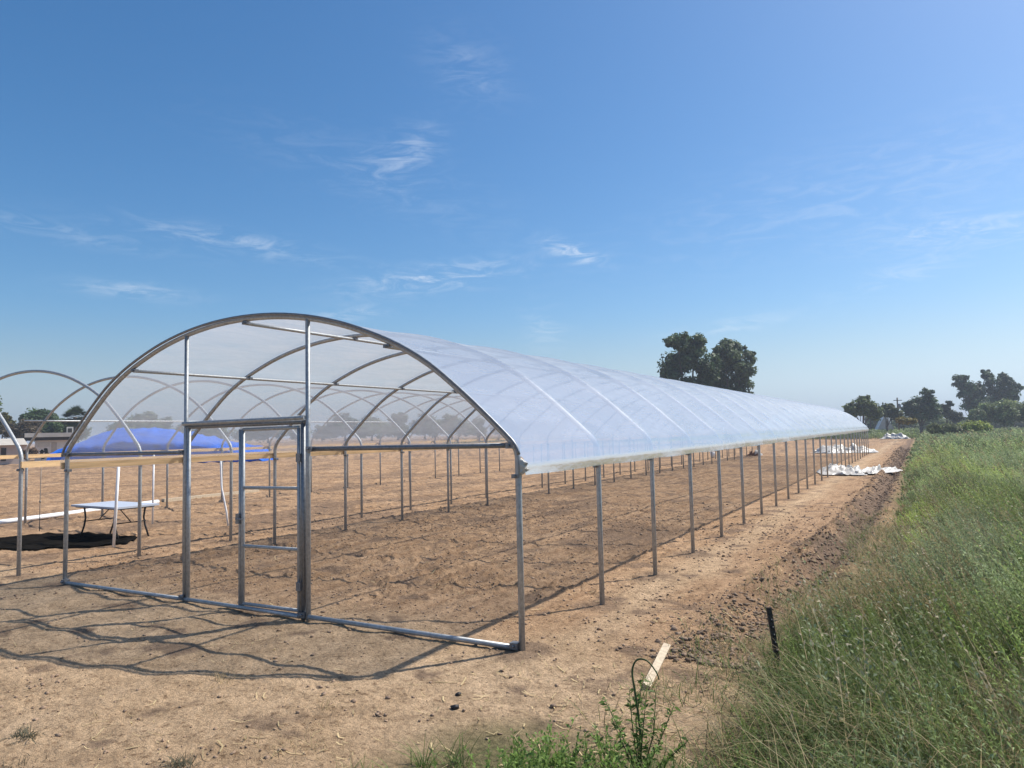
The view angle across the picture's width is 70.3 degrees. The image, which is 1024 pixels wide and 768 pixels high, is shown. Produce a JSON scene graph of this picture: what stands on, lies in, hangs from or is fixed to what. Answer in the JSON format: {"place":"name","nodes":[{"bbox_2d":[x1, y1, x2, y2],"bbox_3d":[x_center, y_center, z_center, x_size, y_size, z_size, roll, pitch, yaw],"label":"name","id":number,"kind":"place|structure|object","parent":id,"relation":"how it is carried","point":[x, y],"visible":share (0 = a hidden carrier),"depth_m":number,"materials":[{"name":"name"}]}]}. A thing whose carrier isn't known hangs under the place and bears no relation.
{"place":"outdoors","nodes":[
{"label":"outdoors","id":0,"kind":"place"},
{"bbox_2d":[0,426,1023,767],"bbox_3d":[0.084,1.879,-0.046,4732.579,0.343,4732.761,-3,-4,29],"label":"ground","id":1,"kind":"structure","parent":0,"point":[172,682],"depth_m":8.27,"materials":[{"name":"soil"}]},
{"bbox_2d":[0,412,17,438],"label":"round tree","id":2,"kind":"object","parent":1,"relation":"on","point":[7,418],"visible":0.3,"depth_m":86.14,"materials":[{"name":"green plant"}]},
{"bbox_2d":[0,438,27,464],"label":"house","id":3,"kind":"structure","parent":1,"relation":"on","point":[7,447],"depth_m":66.03,"materials":[{"name":"beige paint"}]},
{"bbox_2d":[1,448,5,460],"bbox_3d":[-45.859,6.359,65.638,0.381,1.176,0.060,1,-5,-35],"label":"door","id":4,"kind":"structure","parent":3,"relation":"in","point":[3,450],"depth_m":65.63,"materials":[{"name":"grey"}]},
{"bbox_2d":[0,418,41,438],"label":"round tree","id":5,"kind":"object","parent":1,"relation":"on","point":[20,429],"visible":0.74,"depth_m":83.34,"materials":[{"name":"green plant"}]},
{"bbox_2d":[0,752,46,767],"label":"withered tuft","id":6,"kind":"object","parent":1,"relation":"on","point":[19,761],"visible":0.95,"depth_m":4.40,"materials":[{"name":"brown plant"}]},
{"bbox_2d":[0,723,51,745],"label":"weed","id":7,"kind":"object","parent":1,"relation":"on","point":[28,735],"visible":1,"depth_m":4.78,"materials":[{"name":"green plant"}]},
{"bbox_2d":[22,446,38,458],"bbox_3d":[-41.777,5.976,62.967,1.601,1.143,1.099,-2,-4,15],"label":"dry shrub","id":8,"kind":"object","parent":1,"relation":"on","point":[33,450],"visible":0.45,"depth_m":62.75,"materials":[{"name":"brown plant"}]},
{"bbox_2d":[18,407,60,441],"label":"round tree","id":9,"kind":"object","parent":1,"relation":"on","point":[38,414],"visible":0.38,"depth_m":96.96,"materials":[{"name":"green plant"}]},
{"bbox_2d":[16,427,78,460],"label":"house","id":10,"kind":"structure","parent":1,"relation":"on","point":[51,442],"depth_m":71.75,"materials":[{"name":"white paint"}]},
{"bbox_2d":[38,443,49,446],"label":"window","id":11,"kind":"structure","parent":10,"relation":"in","point":[39,444],"depth_m":71.77,"materials":[{"name":"grey glass"}]},
{"bbox_2d":[51,442,56,452],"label":"door","id":12,"kind":"structure","parent":10,"relation":"in","point":[53,444],"depth_m":72.19,"materials":[{"name":"grey"}]},
{"bbox_2d":[41,417,91,442],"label":"round tree","id":13,"kind":"object","parent":1,"relation":"on","point":[56,427],"visible":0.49,"depth_m":91.48,"materials":[{"name":"green plant"}]},
{"bbox_2d":[0,532,136,549],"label":"ground sheet","id":14,"kind":"object","parent":1,"relation":"on","point":[47,540],"visible":0.88,"depth_m":13.95,"materials":[{"name":"black plastic"}]},
{"bbox_2d":[71,501,158,538],"bbox_3d":[-7.925,2.727,14.516,1.620,0.661,0.860,-4,-4,31],"label":"folding table","id":15,"kind":"object","parent":14,"relation":"on","point":[110,505],"visible":0.8,"depth_m":14.44,"materials":[{"name":"grey plastic"}]},
{"bbox_2d":[60,405,87,431],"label":"tree","id":16,"kind":"object","parent":1,"relation":"on","point":[76,410],"visible":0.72,"depth_m":89.36,"materials":[{"name":"green plant"}]},
{"bbox_2d":[0,500,159,523],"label":"long pipe","id":17,"kind":"object","parent":1,"relation":"on","point":[34,517],"visible":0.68,"depth_m":18.52,"materials":[{"name":"white plastic"}]},
{"bbox_2d":[112,467,119,546],"bbox_3d":[-7.120,2.220,13.086,0.206,1.456,0.051,-4,-5,39],"label":"plastic pipe","id":18,"kind":"object","parent":1,"relation":"on","point":[116,507],"visible":1,"depth_m":13.07,"materials":[{"name":"white plastic"}]},
{"bbox_2d":[107,410,167,430],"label":"tree","id":19,"kind":"object","parent":1,"relation":"on","point":[149,416],"visible":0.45,"depth_m":227.21,"materials":[{"name":"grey plant"}]},
{"bbox_2d":[152,455,154,523],"bbox_3d":[-8.162,2.389,16.558,0.060,1.620,0.040,-3,-4,29],"label":"plastic pipe","id":20,"kind":"object","parent":1,"relation":"on","point":[153,492],"visible":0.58,"depth_m":16.54,"materials":[{"name":"white plastic"}]},
{"bbox_2d":[46,427,272,462],"bbox_3d":[-29.448,5.195,62.516,17.643,3.144,5.737,-1,-4,0],"label":"tarp covered pile","id":21,"kind":"object","parent":1,"relation":"on","point":[153,438],"visible":0.51,"depth_m":60.32,"materials":[{"name":"blue plastic"}]},
{"bbox_2d":[157,416,181,432],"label":"tree","id":22,"kind":"object","parent":1,"relation":"on","point":[166,425],"visible":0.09,"depth_m":244.27,"materials":[{"name":"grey plant"}]},
{"bbox_2d":[151,751,205,767],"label":"weed","id":23,"kind":"object","parent":1,"relation":"on","point":[179,764],"visible":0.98,"depth_m":4.33,"materials":[{"name":"green plant"}]},
{"bbox_2d":[175,423,183,432],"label":"tree","id":24,"kind":"object","parent":1,"relation":"on","point":[181,429],"visible":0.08,"depth_m":281.46,"materials":[{"name":"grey plant"}]},
{"bbox_2d":[162,490,258,501],"bbox_3d":[-9.833,3.673,23.996,0.140,0.100,3.727,-3,-4,28],"label":"timber plank","id":25,"kind":"object","parent":1,"relation":"on","point":[200,496],"visible":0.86,"depth_m":23.70,"materials":[{"name":"brown wood"}]},
{"bbox_2d":[191,419,237,439],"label":"tree","id":26,"kind":"object","parent":1,"relation":"on","point":[210,431],"visible":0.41,"depth_m":247.99,"materials":[{"name":"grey plant"}]},
{"bbox_2d":[184,665,246,690],"bbox_3d":[-2.354,2.331,5.827,0.560,0.138,0.540,-3,-4,29],"label":"dry tuft","id":27,"kind":"object","parent":1,"relation":"on","point":[221,677],"visible":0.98,"depth_m":5.84,"materials":[{"name":"brown plant"}]},
{"bbox_2d":[232,426,253,442],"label":"tree","id":28,"kind":"object","parent":1,"relation":"on","point":[247,436],"visible":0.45,"depth_m":283.61,"materials":[{"name":"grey plant"}]},
{"bbox_2d":[249,425,286,442],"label":"tree","id":29,"kind":"object","parent":1,"relation":"on","point":[262,435],"visible":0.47,"depth_m":264.50,"materials":[{"name":"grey plant"}]},
{"bbox_2d":[286,424,312,440],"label":"tree","id":30,"kind":"object","parent":1,"relation":"on","point":[291,434],"visible":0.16,"depth_m":282.50,"materials":[{"name":"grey plant"}]},
{"bbox_2d":[251,715,353,765],"bbox_3d":[-1.307,2.232,4.559,0.609,0.116,0.768,1,-4,-31],"label":"dry tuft","id":31,"kind":"object","parent":1,"relation":"on","point":[298,744],"visible":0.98,"depth_m":4.54,"materials":[{"name":"brown plant"}]},
{"bbox_2d":[311,424,330,440],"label":"tree","id":32,"kind":"object","parent":1,"relation":"on","point":[320,432],"visible":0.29,"depth_m":303.09,"materials":[{"name":"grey plant"}]},
{"bbox_2d":[294,692,349,710],"bbox_3d":[-1.385,2.258,5.194,0.473,0.142,0.260,-1,-4,1],"label":"dry tuft","id":33,"kind":"object","parent":1,"relation":"on","point":[325,706],"visible":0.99,"depth_m":5.19,"materials":[{"name":"brown plant"}]},
{"bbox_2d":[322,415,358,440],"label":"tree","id":34,"kind":"object","parent":1,"relation":"on","point":[330,426],"visible":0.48,"depth_m":283.15,"materials":[{"name":"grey plant"}]},
{"bbox_2d":[0,370,735,575],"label":"tunnel frame","id":35,"kind":"object","parent":1,"relation":"on","point":[26,464],"visible":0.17,"depth_m":17.00,"materials":[{"name":"metal"}]},
{"bbox_2d":[39,458,41,530],"bbox_3d":[-9.632,2.257,14.862,0.035,1.480,0.055,1,-4,-31],"label":"hanging rope","id":36,"kind":"object","parent":35,"relation":"hanging from","point":[40,498],"visible":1,"depth_m":14.85,"materials":[{"name":"brown fabric"}]},
{"bbox_2d":[220,461,228,525],"bbox_3d":[-6.322,2.329,15.931,0.300,1.544,0.090,-3,-4,29],"label":"plastic strap","id":37,"kind":"object","parent":35,"relation":"hanging from","point":[223,493],"visible":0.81,"depth_m":15.89,"materials":[{"name":"white plastic"}]},
{"bbox_2d":[355,415,391,440],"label":"tree","id":38,"kind":"object","parent":1,"relation":"on","point":[363,426],"visible":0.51,"depth_m":273.53,"materials":[{"name":"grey plant"}]},
{"bbox_2d":[387,412,411,439],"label":"tree","id":39,"kind":"object","parent":1,"relation":"on","point":[398,422],"visible":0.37,"depth_m":282.40,"materials":[{"name":"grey plant"}]},
{"bbox_2d":[387,734,447,767],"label":"grass tuft","id":40,"kind":"object","parent":1,"relation":"on","point":[421,762],"visible":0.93,"depth_m":4.24,"materials":[{"name":"green plant"}]},
{"bbox_2d":[411,416,439,438],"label":"tree","id":41,"kind":"object","parent":1,"relation":"on","point":[423,431],"visible":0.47,"depth_m":292.04,"materials":[{"name":"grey plant"}]},
{"bbox_2d":[0,493,855,767],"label":"soil crumbs","id":42,"kind":"object","parent":1,"relation":"on","point":[318,686],"visible":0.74,"depth_m":9.96,"materials":[{"name":"brown soil"}]},
{"bbox_2d":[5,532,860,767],"bbox_3d":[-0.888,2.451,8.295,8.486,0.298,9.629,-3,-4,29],"label":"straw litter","id":43,"kind":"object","parent":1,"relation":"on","point":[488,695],"visible":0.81,"depth_m":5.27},
{"bbox_2d":[426,413,474,438],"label":"tree","id":44,"kind":"object","parent":1,"relation":"on","point":[434,432],"visible":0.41,"depth_m":283.55,"materials":[{"name":"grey plant"}]},
{"bbox_2d":[450,704,458,709],"bbox_3d":[-0.403,2.277,5.125,0.065,0.043,0.051,0,-4,-21],"label":"dark clod","id":45,"kind":"object","parent":1,"relation":"on","point":[454,706],"visible":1,"depth_m":5.11,"materials":[{"name":"black soil"}]},
{"bbox_2d":[424,730,494,767],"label":"grass tuft","id":46,"kind":"object","parent":1,"relation":"on","point":[455,760],"visible":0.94,"depth_m":4.26,"materials":[{"name":"green plant"}]},
{"bbox_2d":[60,312,868,650],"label":"tunnel","id":47,"kind":"structure","parent":1,"relation":"on","point":[540,414],"depth_m":9.67,"materials":[{"name":"metal"}]},
{"bbox_2d":[235,426,301,617],"bbox_3d":[-2.659,1.475,7.934,0.990,2.020,0.096,-3,-4,29],"label":"door","id":48,"kind":"structure","parent":47,"relation":"in","point":[239,518],"depth_m":8.00,"materials":[{"name":"metal"}]},
{"bbox_2d":[470,418,485,437],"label":"tree","id":49,"kind":"object","parent":1,"relation":"on","point":[477,433],"visible":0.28,"depth_m":301.70,"materials":[{"name":"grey plant"}]},
{"bbox_2d":[336,715,708,767],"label":"broadleaf weeds","id":50,"kind":"object","parent":1,"relation":"on","point":[554,761],"visible":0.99,"depth_m":3.89,"materials":[{"name":"green plant"}]},
{"bbox_2d":[586,658,688,767],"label":"tall weed","id":51,"kind":"object","parent":1,"relation":"on","point":[638,748],"visible":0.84,"depth_m":4.08,"materials":[{"name":"green plant"}]},
{"bbox_2d":[643,643,670,688],"bbox_3d":[1.149,2.213,5.748,0.064,0.111,0.834,-3,-4,22],"label":"wooden plank","id":52,"kind":"object","parent":1,"relation":"on","point":[661,656],"visible":0.86,"depth_m":5.75,"materials":[{"name":"brown wood"}]},
{"bbox_2d":[656,331,722,386],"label":"tall tree","id":53,"kind":"object","parent":1,"relation":"on","point":[687,356],"visible":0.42,"depth_m":91.25,"materials":[{"name":"green plant"}]},
{"bbox_2d":[702,337,757,393],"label":"tall tree","id":54,"kind":"object","parent":1,"relation":"on","point":[729,351],"visible":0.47,"depth_m":94.82,"materials":[{"name":"green plant"}]},
{"bbox_2d":[443,426,1023,767],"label":"weeds","id":55,"kind":"object","parent":1,"relation":"on","point":[974,477],"visible":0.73,"depth_m":7.81,"materials":[{"name":"green plant"}]},
{"bbox_2d":[966,398,1023,427],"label":"hedge","id":56,"kind":"object","parent":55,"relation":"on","point":[1007,412],"visible":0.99,"depth_m":111.00,"materials":[{"name":"green plant"}]},
{"bbox_2d":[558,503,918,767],"bbox_3d":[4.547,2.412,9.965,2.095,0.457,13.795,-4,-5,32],"label":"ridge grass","id":57,"kind":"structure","parent":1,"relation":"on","point":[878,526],"depth_m":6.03,"materials":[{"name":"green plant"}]},
{"bbox_2d":[747,451,757,455],"bbox_3d":[16.335,4.657,49.151,0.982,0.336,0.679,-3,-4,29],"label":"brown sack","id":58,"kind":"object","parent":1,"relation":"on","point":[751,453],"visible":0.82,"depth_m":48.98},
{"bbox_2d":[596,447,910,672],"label":"soil clods","id":59,"kind":"object","parent":1,"relation":"on","point":[684,654],"visible":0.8,"depth_m":7.99,"materials":[{"name":"brown soil"}]},
{"bbox_2d":[766,607,780,666],"bbox_3d":[2.107,2.090,5.824,0.114,0.600,0.046,-1,-4,1],"label":"steel stake","id":60,"kind":"object","parent":1,"relation":"on","point":[772,629],"visible":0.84,"depth_m":5.82,"materials":[{"name":"black metal"}]},
{"bbox_2d":[810,444,871,452],"bbox_3d":[23.272,4.516,51.086,3.844,0.583,2.868,-1,-4,1],"label":"plastic sheet","id":61,"kind":"object","parent":1,"relation":"on","point":[823,449],"visible":0.66,"depth_m":50.53,"materials":[{"name":"white plastic"}]},
{"bbox_2d":[816,463,866,474],"bbox_3d":[13.140,3.347,28.874,1.850,0.380,2.687,-2,-4,18],"label":"plastic sheet","id":62,"kind":"object","parent":1,"relation":"on","point":[834,469],"visible":0.92,"depth_m":28.31,"materials":[{"name":"white plastic"}]},
{"bbox_2d":[841,395,884,438],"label":"round tree","id":63,"kind":"object","parent":1,"relation":"on","point":[865,406],"visible":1,"depth_m":104.02,"materials":[{"name":"green plant"}]},
{"bbox_2d":[850,443,877,451],"bbox_3d":[24.667,4.475,51.381,2.119,0.649,2.602,-3,-4,24],"label":"plastic sheet","id":64,"kind":"object","parent":1,"relation":"on","point":[873,450],"visible":0.38,"depth_m":50.95,"materials":[{"name":"white plastic"}]},
{"bbox_2d":[864,416,897,429],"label":"field tree","id":65,"kind":"object","parent":1,"relation":"on","point":[873,423],"visible":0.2,"depth_m":149.46,"materials":[{"name":"green plant"}]},
{"bbox_2d":[861,464,902,473],"bbox_3d":[14.588,3.340,29.098,2.939,0.341,1.385,2,-5,-43],"label":"plastic sheet","id":66,"kind":"object","parent":1,"relation":"on","point":[873,470],"visible":0.86,"depth_m":28.56,"materials":[{"name":"white plastic"}]},
{"bbox_2d":[875,416,893,429],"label":"pale tent","id":67,"kind":"object","parent":1,"relation":"on","point":[881,424],"visible":0.51,"depth_m":132.35,"materials":[{"name":"white fabric"}]},
{"bbox_2d":[878,402,903,430],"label":"round tree","id":68,"kind":"object","parent":1,"relation":"on","point":[892,412],"visible":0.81,"depth_m":111.04,"materials":[{"name":"green plant"}]},
{"bbox_2d":[879,433,910,438],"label":"plastic sheet","id":69,"kind":"object","parent":1,"relation":"on","point":[894,436],"visible":1,"depth_m":95.83,"materials":[{"name":"white plastic"}]},
{"bbox_2d":[893,398,901,429],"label":"utility pole","id":70,"kind":"object","parent":1,"relation":"on","point":[898,405],"visible":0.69,"depth_m":130.16,"materials":[{"name":"wood"}]},
{"bbox_2d":[888,415,919,428],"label":"field tree","id":71,"kind":"object","parent":1,"relation":"on","point":[910,426],"visible":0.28,"depth_m":152.49,"materials":[{"name":"green plant"}]},
{"bbox_2d":[895,416,917,424],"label":"bush","id":72,"kind":"object","parent":1,"relation":"on","point":[904,420],"visible":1,"depth_m":85.66,"materials":[{"name":"green plant"}]},
{"bbox_2d":[901,387,943,432],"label":"round tree","id":73,"kind":"object","parent":1,"relation":"on","point":[922,407],"visible":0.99,"depth_m":115.78,"materials":[{"name":"green plant"}]},
{"bbox_2d":[917,417,964,429],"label":"field tree","id":74,"kind":"object","parent":1,"relation":"on","point":[942,420],"visible":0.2,"depth_m":157.04,"materials":[{"name":"green plant"}]},
{"bbox_2d":[924,422,963,434],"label":"bush","id":75,"kind":"object","parent":1,"relation":"on","point":[940,428],"visible":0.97,"depth_m":79.47,"materials":[{"name":"green plant"}]},
{"bbox_2d":[940,400,965,423],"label":"round tree","id":76,"kind":"object","parent":1,"relation":"on","point":[949,413],"visible":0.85,"depth_m":124.63,"materials":[{"name":"green plant"}]},
{"bbox_2d":[958,420,992,433],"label":"bush","id":77,"kind":"object","parent":1,"relation":"on","point":[975,425],"visible":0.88,"depth_m":83.20,"materials":[{"name":"green plant"}]},
{"bbox_2d":[966,413,1003,427],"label":"field tree","id":78,"kind":"object","parent":1,"relation":"on","point":[994,425],"visible":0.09,"depth_m":163.62,"materials":[{"name":"green plant"}]},
{"bbox_2d":[951,369,1023,412],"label":"tall tree","id":79,"kind":"object","parent":1,"relation":"on","point":[973,394],"visible":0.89,"depth_m":138.39,"materials":[{"name":"green plant"}]},
{"bbox_2d":[1005,420,1023,427],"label":"field tree","id":80,"kind":"object","parent":1,"relation":"on","point":[1020,424],"visible":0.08,"depth_m":167.71,"materials":[{"name":"green plant"}]},
{"bbox_2d":[0,0,1023,443],"label":"sky","id":81,"kind":"structure","parent":0,"point":[831,190],"materials":[{"name":"blue"}]},
{"bbox_2d":[552,508,1023,767],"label":"grass","id":82,"kind":"structure","parent":0,"point":[933,756],"depth_m":4.49,"materials":[{"name":"green plant"}]}
]}

